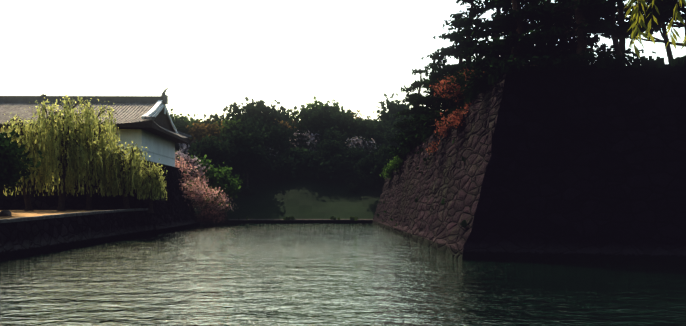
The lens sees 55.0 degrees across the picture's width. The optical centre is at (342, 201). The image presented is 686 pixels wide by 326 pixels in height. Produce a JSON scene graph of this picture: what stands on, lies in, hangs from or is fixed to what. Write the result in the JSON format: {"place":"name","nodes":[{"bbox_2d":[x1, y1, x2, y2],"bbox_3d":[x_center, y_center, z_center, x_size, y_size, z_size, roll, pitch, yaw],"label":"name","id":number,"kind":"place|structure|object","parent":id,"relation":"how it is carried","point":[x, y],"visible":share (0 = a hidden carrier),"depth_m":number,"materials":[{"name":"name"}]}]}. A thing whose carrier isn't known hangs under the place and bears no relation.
{"place":"outdoors","nodes":[
{"label":"outdoors","id":0,"kind":"place"},
{"bbox_2d":[0,210,103,218],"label":"gravel path","id":1,"kind":"structure","parent":0,"point":[18,213],"depth_m":53.37,"materials":[{"name":"beige gravel"}]},
{"bbox_2d":[0,210,10,215],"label":"rock","id":2,"kind":"object","parent":1,"relation":"on","point":[5,212],"visible":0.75,"depth_m":45.84,"materials":[{"name":"stone"}]},
{"bbox_2d":[0,132,29,193],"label":"evergreen tree","id":3,"kind":"object","parent":1,"relation":"on","point":[16,156],"depth_m":51.19,"materials":[{"name":"green plant"}]},
{"bbox_2d":[0,130,43,197],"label":"evergreen tree","id":4,"kind":"object","parent":1,"relation":"on","point":[10,168],"visible":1,"depth_m":44.41,"materials":[{"name":"green plant"}]},
{"bbox_2d":[1,112,55,210],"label":"willow tree","id":5,"kind":"object","parent":1,"relation":"on","point":[22,133],"visible":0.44,"depth_m":58.39,"materials":[{"name":"green plant"}]},
{"bbox_2d":[24,94,98,210],"bbox_3d":[-25.238,-4.411,59.526,6.211,11.107,6.669,0,0,-1],"label":"willow tree","id":6,"kind":"object","parent":1,"relation":"on","point":[52,140],"visible":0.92,"depth_m":58.35,"materials":[{"name":"green plant"}]},
{"bbox_2d":[57,101,121,209],"bbox_3d":[-23.629,-4.160,61.773,5.901,10.552,6.336,0,0,24],"label":"willow tree","id":7,"kind":"object","parent":1,"relation":"on","point":[97,161],"visible":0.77,"depth_m":60.88,"materials":[{"name":"green plant"}]},
{"bbox_2d":[102,135,150,208],"bbox_3d":[-20.304,-2.519,61.950,4.694,7.342,4.478,0,0,-33],"label":"willow tree","id":8,"kind":"object","parent":1,"relation":"on","point":[122,174],"visible":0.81,"depth_m":60.90,"materials":[{"name":"green plant"}]},
{"bbox_2d":[132,156,167,212],"bbox_3d":[-17.805,-1.563,60.628,3.199,5.245,3.353,0,0,-17],"label":"willow tree","id":9,"kind":"object","parent":1,"relation":"on","point":[153,186],"visible":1,"depth_m":60.04,"materials":[{"name":"green plant"}]},
{"bbox_2d":[0,87,191,166],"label":"building","id":10,"kind":"structure","parent":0,"point":[156,140],"depth_m":73.73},
{"bbox_2d":[0,102,188,137],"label":"yagura roof tile ribs","id":11,"kind":"object","parent":10,"relation":"attached to","point":[120,122],"visible":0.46,"depth_m":71.52,"materials":[{"name":"grey tile"}]},
{"bbox_2d":[175,149,211,181],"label":"blossoming tree","id":12,"kind":"object","parent":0,"point":[186,158],"visible":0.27,"depth_m":88.74,"materials":[{"name":"pink plant"}]},
{"bbox_2d":[192,174,382,223],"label":"bank grass","id":13,"kind":"structure","parent":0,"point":[306,199],"depth_m":104.20,"materials":[{"name":"plant"}]},
{"bbox_2d":[169,111,186,123],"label":"tree","id":14,"kind":"object","parent":13,"relation":"on","point":[177,116],"visible":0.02,"depth_m":150.71,"materials":[{"name":"green plant"}]},
{"bbox_2d":[172,116,198,127],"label":"tree","id":15,"kind":"object","parent":13,"relation":"on","point":[179,121],"visible":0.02,"depth_m":138.49,"materials":[{"name":"green plant"}]},
{"bbox_2d":[175,120,196,154],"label":"tree","id":16,"kind":"object","parent":13,"relation":"on","point":[182,128],"visible":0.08,"depth_m":116.97,"materials":[{"name":"green plant"}]},
{"bbox_2d":[176,134,204,155],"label":"cherry tree","id":17,"kind":"object","parent":13,"relation":"on","point":[184,146],"visible":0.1,"depth_m":115.26,"materials":[{"name":"pink plant"}]},
{"bbox_2d":[175,151,216,182],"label":"fresh green tree","id":18,"kind":"object","parent":13,"relation":"on","point":[204,162],"visible":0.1,"depth_m":94.39,"materials":[{"name":"green plant"}]},
{"bbox_2d":[184,114,210,126],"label":"tree","id":19,"kind":"object","parent":13,"relation":"on","point":[191,120],"visible":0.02,"depth_m":128.30,"materials":[{"name":"green plant"}]},
{"bbox_2d":[185,119,224,150],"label":"tree","id":20,"kind":"object","parent":13,"relation":"on","point":[197,130],"visible":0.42,"depth_m":116.26,"materials":[{"name":"brown plant"}]},
{"bbox_2d":[182,133,245,177],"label":"tree","id":21,"kind":"object","parent":13,"relation":"on","point":[217,152],"visible":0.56,"depth_m":104.06,"materials":[{"name":"green plant"}]},
{"bbox_2d":[200,113,230,128],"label":"tree","id":22,"kind":"object","parent":13,"relation":"on","point":[216,116],"depth_m":124.99,"materials":[{"name":"green plant"}]},
{"bbox_2d":[213,116,243,145],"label":"tree","id":23,"kind":"object","parent":13,"relation":"on","point":[226,128],"visible":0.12,"depth_m":119.40,"materials":[{"name":"green plant"}]},
{"bbox_2d":[221,126,270,186],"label":"tree","id":24,"kind":"object","parent":13,"relation":"on","point":[249,145],"visible":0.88,"depth_m":107.96,"materials":[{"name":"green plant"}]},
{"bbox_2d":[214,97,288,128],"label":"tree","id":25,"kind":"object","parent":13,"relation":"on","point":[260,110],"visible":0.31,"depth_m":123.89,"materials":[{"name":"green plant"}]},
{"bbox_2d":[227,116,286,152],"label":"tree","id":26,"kind":"object","parent":13,"relation":"on","point":[259,124],"visible":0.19,"depth_m":117.10,"materials":[{"name":"green plant"}]},
{"bbox_2d":[257,125,297,156],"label":"tree","id":27,"kind":"object","parent":13,"relation":"on","point":[284,141],"visible":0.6,"depth_m":116.21,"materials":[{"name":"green plant"}]},
{"bbox_2d":[269,108,298,122],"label":"tree","id":28,"kind":"object","parent":13,"relation":"on","point":[282,114],"visible":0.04,"depth_m":148.18,"materials":[{"name":"green plant"}]},
{"bbox_2d":[274,119,300,137],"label":"tree","id":29,"kind":"object","parent":13,"relation":"on","point":[286,125],"visible":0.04,"depth_m":135.96,"materials":[{"name":"brown plant"}]},
{"bbox_2d":[223,216,357,220],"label":"grass tufts","id":30,"kind":"object","parent":13,"relation":"on","point":[331,218],"visible":0.23,"depth_m":97.94,"materials":[{"name":"green plant"}]},
{"bbox_2d":[281,146,309,164],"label":"slope tree","id":31,"kind":"object","parent":13,"relation":"on","point":[290,150],"visible":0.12,"depth_m":113.86,"materials":[{"name":"green plant"}]},
{"bbox_2d":[291,121,310,150],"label":"tree","id":32,"kind":"object","parent":13,"relation":"on","point":[300,140],"visible":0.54,"depth_m":119.94,"materials":[{"name":"green plant"}]},
{"bbox_2d":[284,130,320,152],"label":"cherry tree","id":33,"kind":"object","parent":13,"relation":"on","point":[311,143],"visible":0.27,"depth_m":122.08,"materials":[{"name":"pink plant"}]},
{"bbox_2d":[289,105,352,149],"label":"tree","id":34,"kind":"object","parent":13,"relation":"on","point":[315,120],"visible":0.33,"depth_m":124.67,"materials":[{"name":"green plant"}]},
{"bbox_2d":[286,96,362,120],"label":"tree","id":35,"kind":"object","parent":13,"relation":"on","point":[319,106],"depth_m":136.50,"materials":[{"name":"green plant"}]},
{"bbox_2d":[316,136,348,159],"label":"slope tree","id":36,"kind":"object","parent":13,"relation":"on","point":[328,150],"visible":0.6,"depth_m":115.51,"materials":[{"name":"green plant"}]},
{"bbox_2d":[316,126,350,152],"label":"tree","id":37,"kind":"object","parent":13,"relation":"on","point":[334,134],"visible":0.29,"depth_m":119.42,"materials":[{"name":"green plant"}]},
{"bbox_2d":[321,112,360,135],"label":"tree","id":38,"kind":"object","parent":13,"relation":"on","point":[342,121],"visible":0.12,"depth_m":123.19,"materials":[{"name":"green plant"}]},
{"bbox_2d":[338,145,372,164],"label":"slope tree","id":39,"kind":"object","parent":13,"relation":"on","point":[356,153],"visible":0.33,"depth_m":113.79,"materials":[{"name":"green plant"}]},
{"bbox_2d":[351,110,364,118],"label":"tree","id":40,"kind":"object","parent":13,"relation":"on","point":[356,116],"depth_m":150.20,"materials":[{"name":"green plant"}]},
{"bbox_2d":[341,136,380,153],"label":"cherry tree","id":41,"kind":"object","parent":13,"relation":"on","point":[355,142],"visible":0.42,"depth_m":117.95,"materials":[{"name":"pink plant"}]},
{"bbox_2d":[341,113,382,151],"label":"tree","id":42,"kind":"object","parent":13,"relation":"on","point":[364,129],"visible":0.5,"depth_m":120.53,"materials":[{"name":"green plant"}]},
{"bbox_2d":[353,144,396,191],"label":"tree","id":43,"kind":"object","parent":13,"relation":"on","point":[375,163],"visible":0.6,"depth_m":105.45,"materials":[{"name":"green plant"}]},
{"bbox_2d":[360,118,391,133],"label":"tree","id":44,"kind":"object","parent":13,"relation":"on","point":[382,129],"visible":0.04,"depth_m":128.37,"materials":[{"name":"green plant"}]},
{"bbox_2d":[373,93,413,126],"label":"tree","id":45,"kind":"object","parent":13,"relation":"on","point":[392,107],"visible":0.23,"depth_m":138.69,"materials":[{"name":"green plant"}]},
{"bbox_2d":[384,114,413,140],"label":"tree","id":46,"kind":"object","parent":13,"relation":"on","point":[394,122],"visible":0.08,"depth_m":125.14,"materials":[{"name":"green plant"}]},
{"bbox_2d":[0,223,685,325],"bbox_3d":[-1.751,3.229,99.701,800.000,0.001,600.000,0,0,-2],"label":"moat water","id":47,"kind":"structure","parent":0,"point":[292,274],"depth_m":25.35,"materials":[{"name":"green liquid"}]},
{"bbox_2d":[0,210,153,260],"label":"retaining wall","id":48,"kind":"structure","parent":47,"relation":"in","point":[25,238],"depth_m":45.45,"materials":[{"name":"stone"}]},
{"bbox_2d":[0,208,147,222],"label":"path coping and bollards","id":49,"kind":"object","parent":48,"relation":"on","point":[17,219],"visible":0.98,"depth_m":45.14,"materials":[{"name":"stone"}]},
{"bbox_2d":[0,160,199,233],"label":"stone wall","id":50,"kind":"structure","parent":47,"relation":"in","point":[172,212],"depth_m":66.28,"materials":[{"name":"grey stone"}]},
{"bbox_2d":[175,152,200,184],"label":"cherry tree","id":51,"kind":"object","parent":50,"relation":"on","point":[184,165],"visible":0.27,"depth_m":85.39,"materials":[{"name":"pink plant"}]},
{"bbox_2d":[179,174,214,210],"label":"cherry tree","id":52,"kind":"object","parent":50,"relation":"on","point":[191,191],"visible":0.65,"depth_m":83.35,"materials":[{"name":"pink plant"}]},
{"bbox_2d":[186,170,209,193],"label":"cherry tree","id":53,"kind":"object","parent":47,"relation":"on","point":[204,177],"visible":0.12,"depth_m":90.53,"materials":[{"name":"pink plant"}]},
{"bbox_2d":[194,208,223,224],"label":"bush","id":54,"kind":"object","parent":47,"relation":"in","point":[209,216],"visible":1,"depth_m":85.93,"materials":[{"name":"pink plant"}]},
{"bbox_2d":[190,179,233,221],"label":"cherry tree","id":55,"kind":"object","parent":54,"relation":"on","point":[210,202],"visible":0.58,"depth_m":87.72,"materials":[{"name":"pink plant"}]},
{"bbox_2d":[201,206,227,224],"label":"bush","id":56,"kind":"object","parent":47,"relation":"in","point":[223,215],"visible":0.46,"depth_m":89.96,"materials":[{"name":"pink plant"}]},
{"bbox_2d":[195,188,238,212],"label":"cherry tree","id":57,"kind":"object","parent":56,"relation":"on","point":[219,205],"visible":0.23,"depth_m":92.87,"materials":[{"name":"pink plant"}]},
{"bbox_2d":[201,160,244,209],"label":"fresh green tree","id":58,"kind":"object","parent":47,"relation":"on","point":[226,184],"visible":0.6,"depth_m":93.97,"materials":[{"name":"green plant"}]},
{"bbox_2d":[0,0,685,121],"label":"sky","id":59,"kind":"structure","parent":0,"point":[210,55],"materials":[{"name":"white"}]},
{"bbox_2d":[372,64,685,264],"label":"stone wall","id":60,"kind":"structure","parent":0,"point":[586,164],"depth_m":36.95,"materials":[{"name":"grey stone"}]},
{"bbox_2d":[379,159,392,179],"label":"shrub","id":61,"kind":"object","parent":60,"relation":"on","point":[385,172],"visible":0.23,"depth_m":88.15,"materials":[{"name":"green plant"}]},
{"bbox_2d":[387,155,402,171],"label":"shrub","id":62,"kind":"object","parent":60,"relation":"on","point":[397,162],"visible":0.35,"depth_m":80.15,"materials":[{"name":"green plant"}]},
{"bbox_2d":[384,103,417,164],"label":"conifer","id":63,"kind":"object","parent":60,"relation":"on","point":[396,138],"depth_m":91.99,"materials":[{"name":"green plant"}]},
{"bbox_2d":[384,68,436,156],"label":"conifer","id":64,"kind":"object","parent":60,"relation":"on","point":[415,85],"depth_m":84.57,"materials":[{"name":"green plant"}]},
{"bbox_2d":[389,62,448,157],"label":"conifer","id":65,"kind":"object","parent":60,"relation":"on","point":[420,111],"depth_m":77.51,"materials":[{"name":"green plant"}]},
{"bbox_2d":[390,58,450,148],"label":"conifer","id":66,"kind":"object","parent":60,"relation":"on","point":[427,101],"depth_m":70.48,"materials":[{"name":"green plant"}]},
{"bbox_2d":[377,121,467,227],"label":"wall weeds","id":67,"kind":"object","parent":60,"relation":"on","point":[464,224],"depth_m":59.43,"materials":[{"name":"plant"}]},
{"bbox_2d":[426,140,440,154],"bbox_3d":[8.429,-4.331,57.069,2.145,1.952,2.530,0,0,-23],"label":"shrub","id":68,"kind":"object","parent":60,"relation":"on","point":[431,149],"visible":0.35,"depth_m":57.12,"materials":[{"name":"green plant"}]},
{"bbox_2d":[434,120,450,138],"bbox_3d":[8.894,-5.537,54.018,2.682,2.440,3.162,0,0,-6],"label":"shrub","id":69,"kind":"object","parent":60,"relation":"on","point":[442,133],"visible":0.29,"depth_m":53.93,"materials":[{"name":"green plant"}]},
{"bbox_2d":[429,74,460,105],"bbox_3d":[8.007,-8.611,51.152,2.682,2.440,3.162,0,0,38],"label":"red maple tree","id":70,"kind":"object","parent":60,"relation":"on","point":[446,87],"visible":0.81,"depth_m":50.58,"materials":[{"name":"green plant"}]},
{"bbox_2d":[404,0,490,131],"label":"conifer","id":71,"kind":"object","parent":60,"relation":"on","point":[426,120],"depth_m":56.48,"materials":[{"name":"green plant"}]},
{"bbox_2d":[434,109,464,133],"bbox_3d":[8.447,-5.553,48.973,3.218,2.927,3.795,0,0,1],"label":"shrub","id":72,"kind":"object","parent":60,"relation":"on","point":[454,121],"visible":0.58,"depth_m":48.98,"materials":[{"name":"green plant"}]},
{"bbox_2d":[418,12,488,132],"bbox_3d":[11.441,-12.044,63.950,8.169,12.469,9.629,0,0,-8],"label":"conifer","id":73,"kind":"object","parent":60,"relation":"on","point":[452,37],"depth_m":63.40,"materials":[{"name":"green plant"}]},
{"bbox_2d":[441,85,467,101],"bbox_3d":[8.796,-7.912,50.224,2.530,1.952,2.145,0,0,-15],"label":"shrub","id":74,"kind":"object","parent":60,"relation":"on","point":[454,94],"visible":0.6,"depth_m":49.80,"materials":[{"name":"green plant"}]},
{"bbox_2d":[452,103,470,118],"bbox_3d":[9.179,-6.286,47.712,2.530,1.952,2.145,0,0,-28],"label":"shrub","id":75,"kind":"object","parent":60,"relation":"on","point":[465,109],"visible":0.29,"depth_m":47.22,"materials":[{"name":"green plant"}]},
{"bbox_2d":[458,67,483,79],"bbox_3d":[9.479,-8.777,47.242,2.530,1.952,2.145,0,0,15],"label":"tree","id":76,"kind":"object","parent":60,"relation":"on","point":[466,74],"visible":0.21,"depth_m":46.95,"materials":[{"name":"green plant"}]},
{"bbox_2d":[444,0,534,103],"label":"conifer","id":77,"kind":"object","parent":60,"relation":"on","point":[476,10],"depth_m":50.35,"materials":[{"name":"green plant"}]},
{"bbox_2d":[455,0,565,93],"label":"conifer","id":78,"kind":"object","parent":60,"relation":"on","point":[474,82],"depth_m":44.20,"materials":[{"name":"green plant"}]},
{"bbox_2d":[447,0,584,88],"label":"conifer","id":79,"kind":"object","parent":60,"relation":"on","point":[510,39],"depth_m":41.63,"materials":[{"name":"green plant"}]},
{"bbox_2d":[385,55,685,168],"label":"hedge","id":80,"kind":"object","parent":60,"relation":"on","point":[491,80],"depth_m":38.70,"materials":[{"name":"green plant"}]},
{"bbox_2d":[522,0,596,59],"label":"conifer","id":81,"kind":"object","parent":60,"relation":"on","point":[544,2],"depth_m":53.67,"materials":[{"name":"green plant"}]},
{"bbox_2d":[497,0,655,71],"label":"conifer","id":82,"kind":"object","parent":60,"relation":"on","point":[582,39],"depth_m":38.59,"materials":[{"name":"green plant"}]},
{"bbox_2d":[526,0,643,65],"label":"conifer","id":83,"kind":"object","parent":60,"relation":"on","point":[601,49],"depth_m":44.32,"materials":[{"name":"green plant"}]},
{"bbox_2d":[539,0,636,65],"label":"tree","id":84,"kind":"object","parent":60,"relation":"on","point":[616,46],"depth_m":40.33,"materials":[{"name":"green plant"}]},
{"bbox_2d":[570,0,668,53],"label":"tree","id":85,"kind":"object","parent":60,"relation":"on","point":[619,15],"depth_m":48.20,"materials":[{"name":"green plant"}]},
{"bbox_2d":[594,0,685,61],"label":"tree","id":86,"kind":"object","parent":60,"relation":"on","point":[665,15],"depth_m":41.23,"materials":[{"name":"green plant"}]},
{"bbox_2d":[602,0,685,46],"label":"tree","id":87,"kind":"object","parent":60,"relation":"on","point":[678,24],"depth_m":50.47,"materials":[{"name":"green plant"}]},
{"bbox_2d":[648,0,684,11],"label":"tree","id":88,"kind":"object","parent":60,"relation":"on","point":[670,2],"depth_m":40.14,"materials":[{"name":"green plant"}]},
{"bbox_2d":[624,0,685,57],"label":"willow branches","id":89,"kind":"object","parent":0,"point":[637,15],"visible":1,"depth_m":4.35,"materials":[{"name":"green plant"}]}
]}

